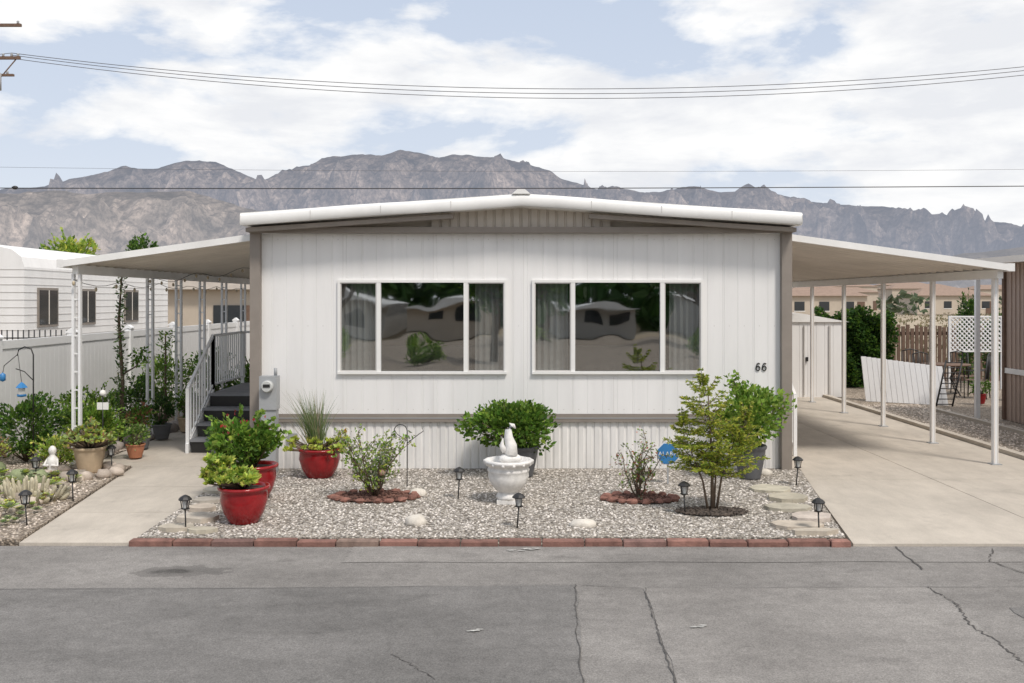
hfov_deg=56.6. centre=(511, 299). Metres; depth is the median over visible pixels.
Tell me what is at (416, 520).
white rock
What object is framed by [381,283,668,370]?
interior
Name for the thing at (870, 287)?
stucco house
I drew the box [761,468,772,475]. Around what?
white rock
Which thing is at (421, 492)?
white rock
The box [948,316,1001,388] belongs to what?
lattice screen
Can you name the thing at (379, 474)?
rose bush
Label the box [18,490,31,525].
solar lantern
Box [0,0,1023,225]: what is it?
sky
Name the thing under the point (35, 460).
solar lantern
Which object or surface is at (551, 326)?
curtains
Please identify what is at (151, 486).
walkway
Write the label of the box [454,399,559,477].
potted shrub
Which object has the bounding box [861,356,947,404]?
vinyl panel
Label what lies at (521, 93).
power lines
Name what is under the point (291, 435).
skirt vent
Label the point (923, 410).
gravel pebbles
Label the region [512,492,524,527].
solar lantern
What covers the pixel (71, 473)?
solar lantern
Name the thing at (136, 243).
broadleaf tree
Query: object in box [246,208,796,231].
gable
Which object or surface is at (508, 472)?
urn fountain
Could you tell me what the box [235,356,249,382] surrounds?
potted plant
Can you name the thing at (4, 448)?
garden shrub
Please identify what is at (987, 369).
patio chair
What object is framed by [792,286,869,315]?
stucco house
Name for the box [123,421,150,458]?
potted plant
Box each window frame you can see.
[337,280,506,373]
[532,280,703,373]
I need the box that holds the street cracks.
[24,546,1023,682]
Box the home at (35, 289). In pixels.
[0,245,167,339]
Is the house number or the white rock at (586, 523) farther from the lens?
the house number
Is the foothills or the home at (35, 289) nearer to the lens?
the home at (35, 289)
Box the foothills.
[0,191,1023,287]
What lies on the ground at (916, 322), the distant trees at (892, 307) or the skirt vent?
the distant trees at (892, 307)
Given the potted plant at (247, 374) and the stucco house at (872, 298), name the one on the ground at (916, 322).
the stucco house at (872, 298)
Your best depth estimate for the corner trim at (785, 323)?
12.75 m
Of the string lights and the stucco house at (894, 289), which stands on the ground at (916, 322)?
the stucco house at (894, 289)
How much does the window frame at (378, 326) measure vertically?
1.290 m
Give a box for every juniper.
[955,288,983,382]
[980,307,1001,379]
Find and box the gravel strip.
[838,373,1023,451]
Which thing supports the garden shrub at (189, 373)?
on the gravel side bed at (23, 533)
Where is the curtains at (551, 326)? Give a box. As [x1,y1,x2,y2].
[536,284,698,369]
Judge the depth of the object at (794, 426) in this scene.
13.97 m
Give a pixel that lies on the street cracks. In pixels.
(960, 610)
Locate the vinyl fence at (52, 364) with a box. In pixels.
[0,318,249,456]
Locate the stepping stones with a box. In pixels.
[158,472,838,535]
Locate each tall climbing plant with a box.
[113,277,150,441]
[155,329,175,421]
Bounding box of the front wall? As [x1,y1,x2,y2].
[262,233,779,413]
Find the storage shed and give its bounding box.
[792,312,846,396]
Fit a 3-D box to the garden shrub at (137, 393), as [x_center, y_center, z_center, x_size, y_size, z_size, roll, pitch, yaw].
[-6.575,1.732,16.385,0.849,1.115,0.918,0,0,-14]
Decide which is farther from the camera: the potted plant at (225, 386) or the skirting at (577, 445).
the potted plant at (225, 386)
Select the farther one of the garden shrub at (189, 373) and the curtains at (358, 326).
the garden shrub at (189, 373)
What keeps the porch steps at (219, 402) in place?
on the walkway
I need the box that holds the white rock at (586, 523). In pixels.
[569,519,595,527]
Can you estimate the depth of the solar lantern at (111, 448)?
12.57 m
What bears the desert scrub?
on the ground at (916, 322)
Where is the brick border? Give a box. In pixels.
[129,538,850,546]
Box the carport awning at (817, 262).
[792,234,1014,464]
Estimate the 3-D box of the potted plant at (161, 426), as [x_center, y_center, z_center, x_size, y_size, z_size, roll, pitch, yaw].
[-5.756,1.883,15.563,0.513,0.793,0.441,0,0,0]
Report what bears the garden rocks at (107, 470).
on the gravel side bed at (23, 533)
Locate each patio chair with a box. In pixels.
[901,348,919,362]
[912,351,928,364]
[950,350,973,392]
[964,353,990,398]
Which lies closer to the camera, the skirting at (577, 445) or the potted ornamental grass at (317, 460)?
the potted ornamental grass at (317, 460)
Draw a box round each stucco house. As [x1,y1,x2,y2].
[168,280,249,326]
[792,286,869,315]
[834,284,877,290]
[838,287,877,309]
[874,282,924,287]
[877,284,956,308]
[895,288,990,314]
[965,285,1001,308]
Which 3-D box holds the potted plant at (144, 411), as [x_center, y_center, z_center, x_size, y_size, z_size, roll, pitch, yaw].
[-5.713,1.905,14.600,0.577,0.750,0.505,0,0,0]
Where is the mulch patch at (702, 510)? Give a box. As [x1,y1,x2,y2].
[675,505,748,515]
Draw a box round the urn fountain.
[483,423,533,504]
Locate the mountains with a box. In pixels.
[0,150,1023,255]
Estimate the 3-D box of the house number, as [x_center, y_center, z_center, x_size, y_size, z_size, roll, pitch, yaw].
[3.367,0.902,12.838,0.152,0.111,0.013,0,0,0]
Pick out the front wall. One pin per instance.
(301, 274)
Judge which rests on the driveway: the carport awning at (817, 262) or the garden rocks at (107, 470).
the carport awning at (817, 262)
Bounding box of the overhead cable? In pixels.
[3,186,1023,188]
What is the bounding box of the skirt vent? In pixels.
[288,433,692,453]
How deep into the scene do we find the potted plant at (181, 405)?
16.43 m
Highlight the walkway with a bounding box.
[19,430,242,545]
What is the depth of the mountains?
4748.81 m
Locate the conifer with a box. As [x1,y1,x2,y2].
[662,368,770,508]
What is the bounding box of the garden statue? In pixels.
[42,446,58,469]
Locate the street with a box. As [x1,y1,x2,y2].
[0,546,1023,682]
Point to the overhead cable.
(14, 187)
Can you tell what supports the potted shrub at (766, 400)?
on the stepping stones
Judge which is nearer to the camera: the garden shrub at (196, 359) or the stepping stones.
the stepping stones
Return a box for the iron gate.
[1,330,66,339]
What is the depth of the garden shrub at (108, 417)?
13.56 m
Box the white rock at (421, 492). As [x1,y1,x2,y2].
[408,488,426,495]
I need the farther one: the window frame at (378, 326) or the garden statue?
the window frame at (378, 326)
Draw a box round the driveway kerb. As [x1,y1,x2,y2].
[823,395,1023,459]
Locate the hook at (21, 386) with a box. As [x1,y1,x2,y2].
[0,346,33,466]
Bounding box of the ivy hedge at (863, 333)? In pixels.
[814,305,899,387]
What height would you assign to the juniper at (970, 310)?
2.652 m
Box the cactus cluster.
[0,474,70,506]
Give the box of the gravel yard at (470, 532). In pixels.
[137,468,844,545]
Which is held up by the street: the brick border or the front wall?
the brick border
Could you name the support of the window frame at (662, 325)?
attached to the front wall
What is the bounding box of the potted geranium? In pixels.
[202,403,292,496]
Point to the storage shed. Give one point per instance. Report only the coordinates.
(827, 356)
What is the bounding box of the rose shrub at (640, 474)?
[609,426,672,499]
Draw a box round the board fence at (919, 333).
[888,324,999,380]
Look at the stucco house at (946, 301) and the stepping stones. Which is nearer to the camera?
the stepping stones
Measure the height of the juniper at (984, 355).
2.122 m
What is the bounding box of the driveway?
[792,397,1023,546]
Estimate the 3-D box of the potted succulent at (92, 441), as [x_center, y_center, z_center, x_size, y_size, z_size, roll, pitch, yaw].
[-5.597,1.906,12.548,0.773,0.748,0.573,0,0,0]
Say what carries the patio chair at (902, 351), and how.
on the gravel strip
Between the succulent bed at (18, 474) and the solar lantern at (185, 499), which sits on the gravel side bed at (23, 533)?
the succulent bed at (18, 474)
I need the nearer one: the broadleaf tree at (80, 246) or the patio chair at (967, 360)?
the patio chair at (967, 360)
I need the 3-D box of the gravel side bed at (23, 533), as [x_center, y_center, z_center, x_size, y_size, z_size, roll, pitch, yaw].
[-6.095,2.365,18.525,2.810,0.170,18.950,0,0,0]
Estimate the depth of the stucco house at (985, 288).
240.23 m
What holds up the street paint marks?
on the street
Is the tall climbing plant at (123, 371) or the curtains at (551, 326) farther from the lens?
the tall climbing plant at (123, 371)
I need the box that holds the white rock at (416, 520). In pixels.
[405,514,426,525]
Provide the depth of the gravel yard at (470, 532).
10.24 m
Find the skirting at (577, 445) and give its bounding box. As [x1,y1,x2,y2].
[279,422,779,467]
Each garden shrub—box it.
[0,390,70,461]
[0,432,15,456]
[27,434,74,468]
[52,391,133,450]
[55,381,123,435]
[108,369,156,426]
[136,349,198,416]
[188,346,240,394]
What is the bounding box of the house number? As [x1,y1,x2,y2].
[756,363,766,370]
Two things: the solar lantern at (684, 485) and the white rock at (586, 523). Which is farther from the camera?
the solar lantern at (684, 485)
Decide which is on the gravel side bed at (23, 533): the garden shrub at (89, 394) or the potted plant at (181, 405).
the garden shrub at (89, 394)
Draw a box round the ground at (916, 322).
[867,309,1001,371]
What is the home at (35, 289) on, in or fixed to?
on the ground at (916, 322)
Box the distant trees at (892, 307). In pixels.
[876,289,1001,315]
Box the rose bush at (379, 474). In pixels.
[331,423,416,495]
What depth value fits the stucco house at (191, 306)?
36.00 m
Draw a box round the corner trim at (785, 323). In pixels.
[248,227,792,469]
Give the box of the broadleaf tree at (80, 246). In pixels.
[42,227,100,254]
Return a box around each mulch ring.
[327,488,420,503]
[600,490,679,504]
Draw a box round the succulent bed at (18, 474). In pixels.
[0,461,81,522]
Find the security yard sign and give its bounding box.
[657,442,678,483]
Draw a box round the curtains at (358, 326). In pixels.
[342,284,502,369]
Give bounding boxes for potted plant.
[120,400,158,448]
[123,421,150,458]
[147,391,176,439]
[169,386,200,431]
[203,370,233,395]
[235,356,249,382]
[969,380,990,403]
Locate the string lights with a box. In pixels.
[72,268,249,293]
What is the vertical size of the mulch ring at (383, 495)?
0.073 m
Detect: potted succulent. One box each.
[59,416,116,472]
[198,451,270,524]
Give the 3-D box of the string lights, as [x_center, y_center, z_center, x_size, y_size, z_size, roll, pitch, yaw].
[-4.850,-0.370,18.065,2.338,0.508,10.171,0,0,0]
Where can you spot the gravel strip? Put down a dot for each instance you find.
(962, 404)
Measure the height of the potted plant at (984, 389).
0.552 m
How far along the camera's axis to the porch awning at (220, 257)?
14.95 m
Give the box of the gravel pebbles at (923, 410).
[867,404,1023,452]
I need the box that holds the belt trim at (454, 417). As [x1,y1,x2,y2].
[279,414,780,421]
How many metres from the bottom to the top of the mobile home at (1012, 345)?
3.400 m
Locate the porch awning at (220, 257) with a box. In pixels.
[56,234,249,463]
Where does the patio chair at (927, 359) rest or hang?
on the gravel strip
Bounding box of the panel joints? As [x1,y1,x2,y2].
[262,234,774,413]
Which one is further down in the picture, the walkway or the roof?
the walkway
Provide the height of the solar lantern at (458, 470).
0.386 m
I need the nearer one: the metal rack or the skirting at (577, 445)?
the skirting at (577, 445)
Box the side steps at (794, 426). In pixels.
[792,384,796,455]
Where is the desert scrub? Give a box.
[876,311,990,359]
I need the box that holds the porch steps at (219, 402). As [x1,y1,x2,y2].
[185,331,249,452]
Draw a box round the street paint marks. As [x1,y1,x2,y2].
[467,548,704,630]
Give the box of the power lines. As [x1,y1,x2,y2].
[4,53,1023,171]
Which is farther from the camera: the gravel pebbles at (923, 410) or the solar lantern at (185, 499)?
the gravel pebbles at (923, 410)
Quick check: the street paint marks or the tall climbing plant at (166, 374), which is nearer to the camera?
the street paint marks
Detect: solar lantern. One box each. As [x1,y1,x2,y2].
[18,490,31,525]
[30,457,41,471]
[66,469,77,500]
[106,445,115,465]
[178,495,191,526]
[453,467,464,498]
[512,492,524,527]
[678,481,689,514]
[792,456,802,484]
[811,498,824,527]
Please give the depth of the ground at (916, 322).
100.91 m
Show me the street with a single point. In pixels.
(620, 642)
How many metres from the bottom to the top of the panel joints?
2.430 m
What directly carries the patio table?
on the gravel strip
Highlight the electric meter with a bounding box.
[259,368,279,472]
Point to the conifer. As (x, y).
(717, 461)
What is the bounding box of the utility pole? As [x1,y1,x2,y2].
[0,21,21,90]
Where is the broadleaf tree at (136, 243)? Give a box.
[125,230,158,250]
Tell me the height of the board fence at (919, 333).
1.610 m
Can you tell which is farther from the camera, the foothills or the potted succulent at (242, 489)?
the foothills
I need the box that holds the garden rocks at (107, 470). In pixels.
[0,415,195,516]
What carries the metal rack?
on the gravel strip
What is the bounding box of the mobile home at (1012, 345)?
[974,255,1023,423]
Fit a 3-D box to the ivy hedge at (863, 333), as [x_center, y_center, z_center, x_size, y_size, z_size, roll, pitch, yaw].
[9.029,1.217,25.096,2.199,2.224,1.009,0,0,0]
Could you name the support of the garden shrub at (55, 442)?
on the gravel side bed at (23, 533)
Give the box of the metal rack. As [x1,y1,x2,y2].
[936,360,962,406]
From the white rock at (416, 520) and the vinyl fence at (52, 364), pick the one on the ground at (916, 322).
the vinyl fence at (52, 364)
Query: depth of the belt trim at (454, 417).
12.82 m
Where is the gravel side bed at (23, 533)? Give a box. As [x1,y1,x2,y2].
[0,383,239,545]
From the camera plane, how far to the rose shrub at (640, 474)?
10.82 m
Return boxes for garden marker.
[97,390,108,427]
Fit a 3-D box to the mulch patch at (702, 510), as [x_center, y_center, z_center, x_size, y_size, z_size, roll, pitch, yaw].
[2.134,2.258,10.179,0.795,0.029,0.444,0,0,0]
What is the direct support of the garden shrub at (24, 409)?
on the gravel side bed at (23, 533)
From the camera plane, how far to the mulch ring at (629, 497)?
10.79 m
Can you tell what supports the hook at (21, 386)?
on the gravel side bed at (23, 533)
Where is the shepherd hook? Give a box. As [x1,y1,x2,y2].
[394,424,422,485]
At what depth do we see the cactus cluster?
10.80 m
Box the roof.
[240,189,802,226]
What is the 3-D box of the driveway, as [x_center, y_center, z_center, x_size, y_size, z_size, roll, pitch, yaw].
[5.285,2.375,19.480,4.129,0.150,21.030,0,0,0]
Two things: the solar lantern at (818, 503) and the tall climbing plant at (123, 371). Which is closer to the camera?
the solar lantern at (818, 503)
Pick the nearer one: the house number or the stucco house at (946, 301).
the house number
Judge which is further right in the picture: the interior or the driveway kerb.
the driveway kerb
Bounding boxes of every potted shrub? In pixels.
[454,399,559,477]
[711,369,796,479]
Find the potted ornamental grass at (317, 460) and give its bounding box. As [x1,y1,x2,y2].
[274,389,350,478]
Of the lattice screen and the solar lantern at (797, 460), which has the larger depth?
the lattice screen
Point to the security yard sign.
(664, 448)
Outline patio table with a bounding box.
[921,362,970,395]
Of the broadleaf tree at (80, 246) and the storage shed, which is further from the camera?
the broadleaf tree at (80, 246)

